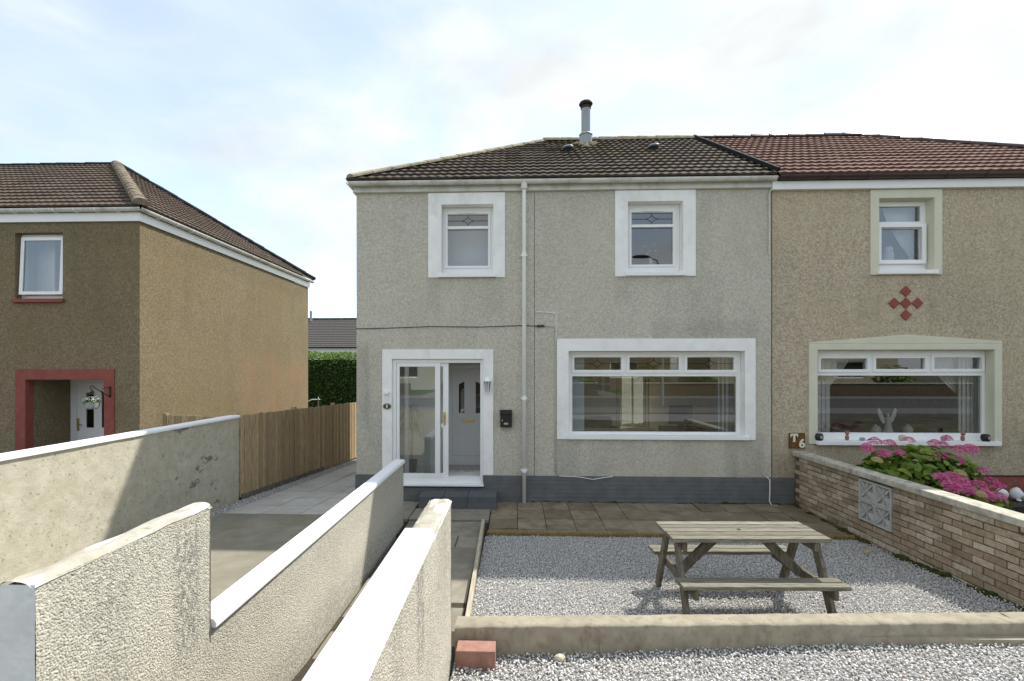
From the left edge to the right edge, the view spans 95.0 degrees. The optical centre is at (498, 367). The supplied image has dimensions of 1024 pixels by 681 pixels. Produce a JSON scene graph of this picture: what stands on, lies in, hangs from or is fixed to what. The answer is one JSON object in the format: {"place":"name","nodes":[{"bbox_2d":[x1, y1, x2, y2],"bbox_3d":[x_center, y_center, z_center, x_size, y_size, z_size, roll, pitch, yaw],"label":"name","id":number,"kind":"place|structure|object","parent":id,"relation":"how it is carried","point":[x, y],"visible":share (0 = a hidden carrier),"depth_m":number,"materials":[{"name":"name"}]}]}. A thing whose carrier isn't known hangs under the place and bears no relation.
{"place":"outdoors","nodes":[
{"label":"outdoors","id":0,"kind":"place"},
{"bbox_2d":[0,513,323,600],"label":"driveway","id":1,"kind":"structure","parent":0,"point":[242,545],"depth_m":5.73,"materials":[{"name":"concrete"}]},
{"bbox_2d":[211,459,356,515],"bbox_3d":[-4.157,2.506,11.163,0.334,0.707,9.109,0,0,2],"label":"gravel","id":2,"kind":"structure","parent":0,"point":[289,485],"depth_m":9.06,"materials":[{"name":"grey gravel"}]},
{"bbox_2d":[225,463,356,513],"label":"side path","id":3,"kind":"structure","parent":0,"point":[323,494],"depth_m":8.28,"materials":[{"name":"grey concrete paving slabs"}]},
{"bbox_2d":[292,521,486,680],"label":"garden path","id":4,"kind":"structure","parent":0,"point":[464,539],"depth_m":5.23,"materials":[{"name":"grey concrete paving slabs"}]},
{"bbox_2d":[465,519,484,615],"bbox_3d":[-0.250,2.283,5.351,0.042,0.155,3.141,0,0,1],"label":"timber edging","id":5,"kind":"object","parent":4,"relation":"on","point":[474,578],"visible":0.55,"depth_m":5.13,"materials":[{"name":"brown wood"}]},
{"bbox_2d":[239,376,642,549],"bbox_3d":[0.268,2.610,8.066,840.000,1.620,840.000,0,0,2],"label":"ground","id":6,"kind":"structure","parent":0,"point":[626,399],"depth_m":47.49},
{"bbox_2d":[0,415,239,583],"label":"boundary wall","id":7,"kind":"structure","parent":6,"relation":"on","point":[60,501],"depth_m":5.41,"materials":[{"name":"beige concrete"}]},
{"bbox_2d":[0,160,315,452],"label":"ochre house","id":8,"kind":"structure","parent":6,"relation":"on","point":[154,305],"depth_m":10.16,"materials":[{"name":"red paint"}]},
{"bbox_2d":[19,235,62,298],"bbox_3d":[-9.379,-2.083,9.698,1.004,1.345,0.157,0,0,2],"label":"window","id":9,"kind":"structure","parent":8,"relation":"in","point":[23,276],"depth_m":9.67,"materials":[{"name":"white plastic"}]},
{"bbox_2d":[37,241,54,290],"bbox_3d":[-9.770,-2.100,10.151,0.402,1.300,0.043,0,0,2],"label":"curtain","id":10,"kind":"object","parent":8,"relation":"hanging from","point":[46,265],"visible":0.77,"depth_m":10.15,"materials":[{"name":"white fabric"}]},
{"bbox_2d":[70,380,103,441],"bbox_3d":[-8.792,1.242,10.555,1.655,1.985,0.105,0,0,2],"label":"front door","id":11,"kind":"structure","parent":8,"relation":"in","point":[84,423],"depth_m":10.56,"materials":[{"name":"white plastic"}]},
{"bbox_2d":[82,385,110,408],"bbox_3d":[-7.878,0.571,9.238,0.281,0.457,0.557,0,0,2],"label":"hanging basket","id":12,"kind":"object","parent":8,"relation":"attached to","point":[92,403],"visible":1,"depth_m":9.07,"materials":[{"name":"white plant"}]},
{"bbox_2d":[0,459,404,680],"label":"garden wall","id":13,"kind":"structure","parent":6,"relation":"on","point":[136,604],"depth_m":2.38,"materials":[{"name":"grey paint"}]},
{"bbox_2d":[162,413,265,479],"bbox_3d":[-5.754,1.730,9.889,2.642,1.540,0.085,0,0,2],"label":"picket fence","id":14,"kind":"object","parent":6,"relation":"on","point":[167,419],"visible":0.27,"depth_m":9.89,"materials":[{"name":"brown wood"}]},
{"bbox_2d":[231,402,356,499],"bbox_3d":[-4.348,2.000,12.447,0.142,2.451,8.851,0,0,2],"label":"timber fence","id":15,"kind":"object","parent":6,"relation":"on","point":[303,442],"visible":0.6,"depth_m":10.01,"materials":[{"name":"brown wood"}]},
{"bbox_2d":[308,351,356,407],"bbox_3d":[-10.784,1.216,29.251,13.631,4.568,1.985,0,0,2],"label":"hedge","id":16,"kind":"object","parent":6,"relation":"on","point":[330,381],"visible":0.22,"depth_m":28.75,"materials":[{"name":"green plant"}]},
{"bbox_2d":[308,311,356,359],"bbox_3d":[-13.499,-0.775,42.512,22.809,8.750,8.658,0,0,2],"label":"grey roofed bungalow","id":17,"kind":"object","parent":6,"relation":"on","point":[329,335],"visible":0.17,"depth_m":39.94,"materials":[{"name":"grey tile"}]},
{"bbox_2d":[302,499,451,680],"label":"garden wall","id":18,"kind":"structure","parent":6,"relation":"on","point":[395,624],"depth_m":2.11,"materials":[{"name":"beige concrete"}]},
{"bbox_2d":[345,99,794,504],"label":"grey house","id":19,"kind":"structure","parent":6,"relation":"on","point":[545,297],"depth_m":8.06,"materials":[{"name":"concrete"}]},
{"bbox_2d":[383,403,390,408],"bbox_3d":[-1.920,0.668,8.107,0.144,0.104,0.018,0,0,2],"label":"number plaque","id":20,"kind":"object","parent":19,"relation":"attached to","point":[386,406],"visible":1,"depth_m":8.10,"materials":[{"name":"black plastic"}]},
{"bbox_2d":[400,404,423,472],"bbox_3d":[-1.587,1.278,8.547,0.574,1.224,0.608,0,0,2],"label":"potted plant","id":21,"kind":"object","parent":19,"relation":"on","point":[412,465],"visible":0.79,"depth_m":8.49,"materials":[{"name":"plant"}]},
{"bbox_2d":[393,359,483,486],"bbox_3d":[-1.041,0.947,8.139,1.590,2.183,0.180,0,0,2],"label":"sliding door","id":22,"kind":"structure","parent":19,"relation":"in","point":[437,478],"depth_m":8.16,"materials":[{"name":"white plastic"}]},
{"bbox_2d":[442,465,479,471],"bbox_3d":[-0.584,1.881,8.794,0.850,0.015,0.500,0,0,2],"label":"doormat","id":23,"kind":"object","parent":19,"relation":"on","point":[473,468],"visible":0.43,"depth_m":8.73,"materials":[{"name":"grey"}]},
{"bbox_2d":[449,365,479,464],"bbox_3d":[-0.546,0.914,9.111,0.845,1.945,0.085,0,0,2],"label":"front door","id":24,"kind":"structure","parent":19,"relation":"in","point":[464,380],"depth_m":9.09,"materials":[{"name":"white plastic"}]},
{"bbox_2d":[438,207,495,276],"bbox_3d":[-0.527,-2.181,8.167,0.985,1.252,0.270,0,0,2],"label":"window","id":25,"kind":"structure","parent":19,"relation":"in","point":[448,271],"depth_m":8.22,"materials":[{"name":"white plastic"}]},
{"bbox_2d":[448,216,487,265],"bbox_3d":[-0.514,-2.225,8.645,1.000,1.250,0.006,0,0,2],"label":"roller blind","id":26,"kind":"object","parent":19,"relation":"attached to","point":[467,247],"visible":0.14,"depth_m":8.64,"materials":[{"name":"white fabric"}]},
{"bbox_2d":[483,376,491,393],"bbox_3d":[-0.182,0.295,7.985,0.148,0.320,0.147,0,0,2],"label":"wall lantern","id":27,"kind":"object","parent":19,"relation":"attached to","point":[487,381],"depth_m":7.97,"materials":[{"name":"white plastic"}]},
{"bbox_2d":[500,410,511,426],"bbox_3d":[0.136,0.869,8.013,0.206,0.293,0.110,0,0,2],"label":"letter box","id":28,"kind":"object","parent":19,"relation":"attached to","point":[505,418],"visible":1,"depth_m":7.97,"materials":[{"name":"black metal"}]},
{"bbox_2d":[572,358,583,430],"bbox_3d":[1.418,0.445,8.358,0.234,1.390,0.022,0,0,-1],"label":"vertical blind","id":29,"kind":"object","parent":19,"relation":"attached to","point":[577,403],"visible":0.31,"depth_m":8.36,"materials":[{"name":"grey fabric"}]},
{"bbox_2d":[596,377,610,390],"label":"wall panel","id":30,"kind":"structure","parent":19,"relation":"attached to","point":[603,383],"depth_m":10.28,"materials":[{"name":"beige fabric"}]},
{"bbox_2d":[584,416,622,430],"bbox_3d":[1.716,1.435,9.809,1.680,0.770,0.940,0,0,2],"label":"sofa","id":31,"kind":"object","parent":19,"relation":"on","point":[597,423],"visible":0.09,"depth_m":9.99,"materials":[{"name":"grey fabric"}]},
{"bbox_2d":[620,376,645,425],"bbox_3d":[4.217,0.995,14.768,0.850,1.690,0.060,0,0,2],"label":"window","id":32,"kind":"structure","parent":19,"relation":"in","point":[632,423],"depth_m":14.74,"materials":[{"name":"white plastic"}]},
{"bbox_2d":[644,244,656,264],"bbox_3d":[2.704,-2.002,8.345,0.232,0.405,0.070,0,0,2],"label":"flower vase","id":33,"kind":"object","parent":19,"relation":"on","point":[650,261],"visible":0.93,"depth_m":8.33,"materials":[{"name":"white ceramic"}]},
{"bbox_2d":[625,204,686,275],"bbox_3d":[2.674,-2.191,8.061,1.015,1.262,0.270,0,0,2],"label":"window","id":34,"kind":"structure","parent":19,"relation":"in","point":[673,269],"depth_m":8.11,"materials":[{"name":"white plastic"}]},
{"bbox_2d":[568,351,749,439],"bbox_3d":[2.713,0.470,8.062,3.032,1.500,0.265,0,0,2],"label":"window","id":35,"kind":"structure","parent":19,"relation":"in","point":[624,357],"depth_m":8.11,"materials":[{"name":"white plastic"}]},
{"bbox_2d":[659,405,701,431],"bbox_3d":[4.060,1.340,10.491,0.820,1.000,0.400,0,0,2],"label":"television","id":36,"kind":"object","parent":19,"relation":"on","point":[680,416],"visible":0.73,"depth_m":10.44,"materials":[{"name":"black plastic"}]},
{"bbox_2d":[718,358,731,431],"bbox_3d":[4.035,0.445,8.272,0.346,1.390,0.071,0,0,2],"label":"vertical blind","id":37,"kind":"object","parent":19,"relation":"attached to","point":[723,397],"visible":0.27,"depth_m":8.28,"materials":[{"name":"grey fabric"}]},
{"bbox_2d":[455,612,1023,656],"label":"kerb wall","id":38,"kind":"structure","parent":6,"relation":"on","point":[559,634],"depth_m":3.66,"materials":[{"name":"concrete"}]},
{"bbox_2d":[698,132,1023,504],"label":"tan house","id":39,"kind":"structure","parent":6,"relation":"on","point":[890,330],"depth_m":7.89,"materials":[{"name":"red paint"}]},
{"bbox_2d":[789,433,804,447],"bbox_3d":[5.026,1.226,7.890,0.260,0.258,0.030,0,0,2],"label":"name plate","id":40,"kind":"object","parent":39,"relation":"attached to","point":[796,440],"visible":1,"depth_m":7.88,"materials":[{"name":"brown wood"}]},
{"bbox_2d":[815,432,823,440],"bbox_3d":[5.379,1.135,7.863,0.132,0.168,0.138,0,0,2],"label":"lantern","id":41,"kind":"object","parent":39,"relation":"on","point":[819,436],"visible":1,"depth_m":7.82,"materials":[{"name":"black metal"}]},
{"bbox_2d":[818,359,829,431],"bbox_3d":[5.630,0.445,8.219,0.366,1.390,0.033,0,0,2],"label":"vertical blind","id":42,"kind":"object","parent":39,"relation":"attached to","point":[823,403],"visible":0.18,"depth_m":8.22,"materials":[{"name":"white fabric"}]},
{"bbox_2d":[830,359,848,384],"bbox_3d":[5.812,0.440,8.303,0.833,1.400,0.053,0,0,2],"label":"curtain","id":43,"kind":"object","parent":39,"relation":"hanging from","point":[838,363],"visible":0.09,"depth_m":8.29,"materials":[{"name":"white fabric"}]},
{"bbox_2d":[845,431,848,439],"bbox_3d":[5.834,1.136,7.847,0.067,0.161,0.062,0,0,2],"label":"figurine","id":44,"kind":"object","parent":39,"relation":"on","point":[847,435],"visible":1,"depth_m":7.83,"materials":[{"name":"ceramic"}]},
{"bbox_2d":[870,424,880,431],"bbox_3d":[6.590,1.065,8.196,0.160,0.170,0.156,0,0,2],"label":"lidded jar","id":45,"kind":"object","parent":39,"relation":"on","point":[875,428],"visible":0.83,"depth_m":8.15,"materials":[{"name":"white ceramic"}]},
{"bbox_2d":[877,408,896,431],"bbox_3d":[6.819,0.926,8.208,0.329,0.449,0.166,0,0,2],"label":"angel figurine","id":46,"kind":"object","parent":39,"relation":"on","point":[888,422],"visible":0.92,"depth_m":8.22,"materials":[{"name":"white ceramic"}]},
{"bbox_2d":[883,246,893,259],"bbox_3d":[6.826,-1.972,8.208,0.160,0.305,0.160,0,0,2],"label":"owl figurine","id":47,"kind":"object","parent":39,"relation":"on","point":[888,253],"visible":0.79,"depth_m":8.15,"materials":[{"name":"white ceramic"}]},
{"bbox_2d":[883,208,916,259],"bbox_3d":[7.040,-2.320,8.203,0.632,1.000,0.043,0,0,2],"label":"curtain","id":48,"kind":"object","parent":39,"relation":"hanging from","point":[907,240],"visible":0.66,"depth_m":8.20,"materials":[{"name":"white fabric"}]},
{"bbox_2d":[898,435,906,440],"bbox_3d":[6.735,1.173,7.819,0.117,0.110,0.096,0,0,2],"label":"shell","id":49,"kind":"object","parent":39,"relation":"on","point":[900,437],"visible":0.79,"depth_m":7.80},
{"bbox_2d":[902,424,913,431],"bbox_3d":[7.135,1.065,8.178,0.160,0.170,0.156,0,0,2],"label":"lidded jar","id":50,"kind":"object","parent":39,"relation":"on","point":[907,428],"visible":0.81,"depth_m":8.14,"materials":[{"name":"white ceramic"}]},
{"bbox_2d":[878,201,938,273],"bbox_3d":[6.828,-2.195,7.925,0.968,1.270,0.265,0,0,2],"label":"window","id":51,"kind":"structure","parent":39,"relation":"in","point":[918,266],"depth_m":7.97,"materials":[{"name":"white plastic"}]},
{"bbox_2d":[816,350,1001,445],"bbox_3d":[6.810,0.496,7.909,2.946,1.587,0.300,0,0,2],"label":"window","id":52,"kind":"structure","parent":39,"relation":"in","point":[927,357],"depth_m":7.97,"materials":[{"name":"white plastic"}]},
{"bbox_2d":[934,358,974,432],"bbox_3d":[7.947,0.440,8.233,0.902,1.400,0.053,0,0,2],"label":"curtain","id":53,"kind":"object","parent":39,"relation":"hanging from","point":[951,382],"visible":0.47,"depth_m":8.23,"materials":[{"name":"white fabric"}]},
{"bbox_2d":[960,431,965,440],"bbox_3d":[7.710,1.137,7.786,0.069,0.172,0.064,0,0,2],"label":"figurine","id":54,"kind":"object","parent":39,"relation":"on","point":[962,436],"visible":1,"depth_m":7.77,"materials":[{"name":"ceramic"}]},
{"bbox_2d":[958,358,977,432],"bbox_3d":[8.185,0.445,8.134,0.434,1.390,0.035,0,0,2],"label":"vertical blind","id":55,"kind":"object","parent":39,"relation":"attached to","point":[962,400],"visible":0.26,"depth_m":8.13,"materials":[{"name":"white fabric"}]},
{"bbox_2d":[980,431,990,441],"bbox_3d":[8.077,1.135,7.774,0.132,0.168,0.138,0,0,2],"label":"lantern","id":56,"kind":"object","parent":39,"relation":"on","point":[985,437],"visible":1,"depth_m":7.74,"materials":[{"name":"black metal"}]},
{"bbox_2d":[792,451,1023,604],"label":"brick wall","id":57,"kind":"structure","parent":6,"relation":"on","point":[978,544],"depth_m":5.43,"materials":[{"name":"brick"}]},
{"bbox_2d":[0,0,1023,317],"label":"sky","id":58,"kind":"structure","parent":0,"point":[257,115],"materials":[{"name":"white"}]},
{"bbox_2d":[396,501,847,538],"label":"patio","id":59,"kind":"structure","parent":0,"point":[575,517],"depth_m":7.32,"materials":[{"name":"stone"}]},
{"bbox_2d":[418,490,496,510],"bbox_3d":[-0.662,2.216,7.866,1.275,0.228,0.410,0,0,2],"label":"door step","id":60,"kind":"object","parent":59,"relation":"on","point":[473,499],"depth_m":7.68,"materials":[{"name":"concrete"}]},
{"bbox_2d":[531,500,793,504],"bbox_3d":[2.765,2.284,7.947,4.400,0.058,0.027,0,0,2],"label":"moss","id":61,"kind":"object","parent":59,"relation":"on","point":[723,502],"visible":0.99,"depth_m":7.94,"materials":[{"name":"green plant"}]},
{"bbox_2d":[450,643,1023,680],"bbox_3d":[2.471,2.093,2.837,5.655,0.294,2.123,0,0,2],"label":"gravel","id":62,"kind":"structure","parent":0,"point":[876,660],"depth_m":3.42,"materials":[{"name":"grey gravel"}]},
{"bbox_2d":[456,640,495,670],"bbox_3d":[-0.164,2.159,3.507,0.290,0.162,0.140,0,0,2],"label":"red brick","id":63,"kind":"object","parent":62,"relation":"on","point":[476,654],"visible":0.87,"depth_m":3.44,"materials":[{"name":"red brick"}]},
{"bbox_2d":[554,654,564,661],"bbox_3d":[0.462,2.185,3.536,0.088,0.058,0.060,0,0,2],"label":"stone","id":64,"kind":"object","parent":62,"relation":"on","point":[559,657],"visible":1,"depth_m":3.52,"materials":[{"name":"white stone"}]},
{"bbox_2d":[470,535,1023,615],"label":"gravel bed","id":65,"kind":"object","parent":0,"point":[656,599],"visible":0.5,"depth_m":4.91,"materials":[{"name":"grey gravel"}]},
{"bbox_2d":[487,530,856,539],"bbox_3d":[2.365,2.353,6.498,5.052,0.133,0.062,0,0,2],"label":"rope edging","id":66,"kind":"object","parent":65,"relation":"on","point":[609,534],"visible":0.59,"depth_m":6.52,"materials":[{"name":"brown wood"}]},
{"bbox_2d":[648,521,851,614],"bbox_3d":[2.304,1.919,4.496,1.444,0.741,0.960,0,0,0],"label":"picnic table","id":67,"kind":"object","parent":65,"relation":"on","point":[706,535],"visible":0.95,"depth_m":4.35,"materials":[{"name":"grey wood"}]},
{"bbox_2d":[792,505,1023,610],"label":"moss","id":68,"kind":"object","parent":65,"relation":"on","point":[993,594],"visible":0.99,"depth_m":5.30,"materials":[{"name":"green plant"}]},
{"bbox_2d":[1003,497,1023,513],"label":"edging block","id":69,"kind":"structure","parent":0,"point":[1018,506],"depth_m":6.91,"materials":[{"name":"grey stone"}]},
{"bbox_2d":[994,488,1008,497],"bbox_3d":[7.722,1.943,7.198,0.155,0.184,0.136,0,0,2],"label":"garden ornament","id":70,"kind":"object","parent":69,"relation":"on","point":[1004,492],"visible":0.41,"depth_m":7.15,"materials":[{"name":"white stone"}]},
{"bbox_2d":[1009,487,1023,501],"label":"garden ornament","id":71,"kind":"object","parent":69,"relation":"on","point":[1016,493],"visible":1,"depth_m":7.14,"materials":[{"name":"grey stone"}]},
{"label":"neighbour garden","id":72,"kind":"structure","parent":0,"visible":0},
{"bbox_2d":[855,435,1016,509],"bbox_3d":[6.091,1.652,6.519,1.762,1.271,1.635,0,0,2],"label":"hydrangea bush","id":73,"kind":"object","parent":72,"relation":"on","point":[953,478],"visible":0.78,"depth_m":6.56,"materials":[{"name":"green plant"}]}
]}

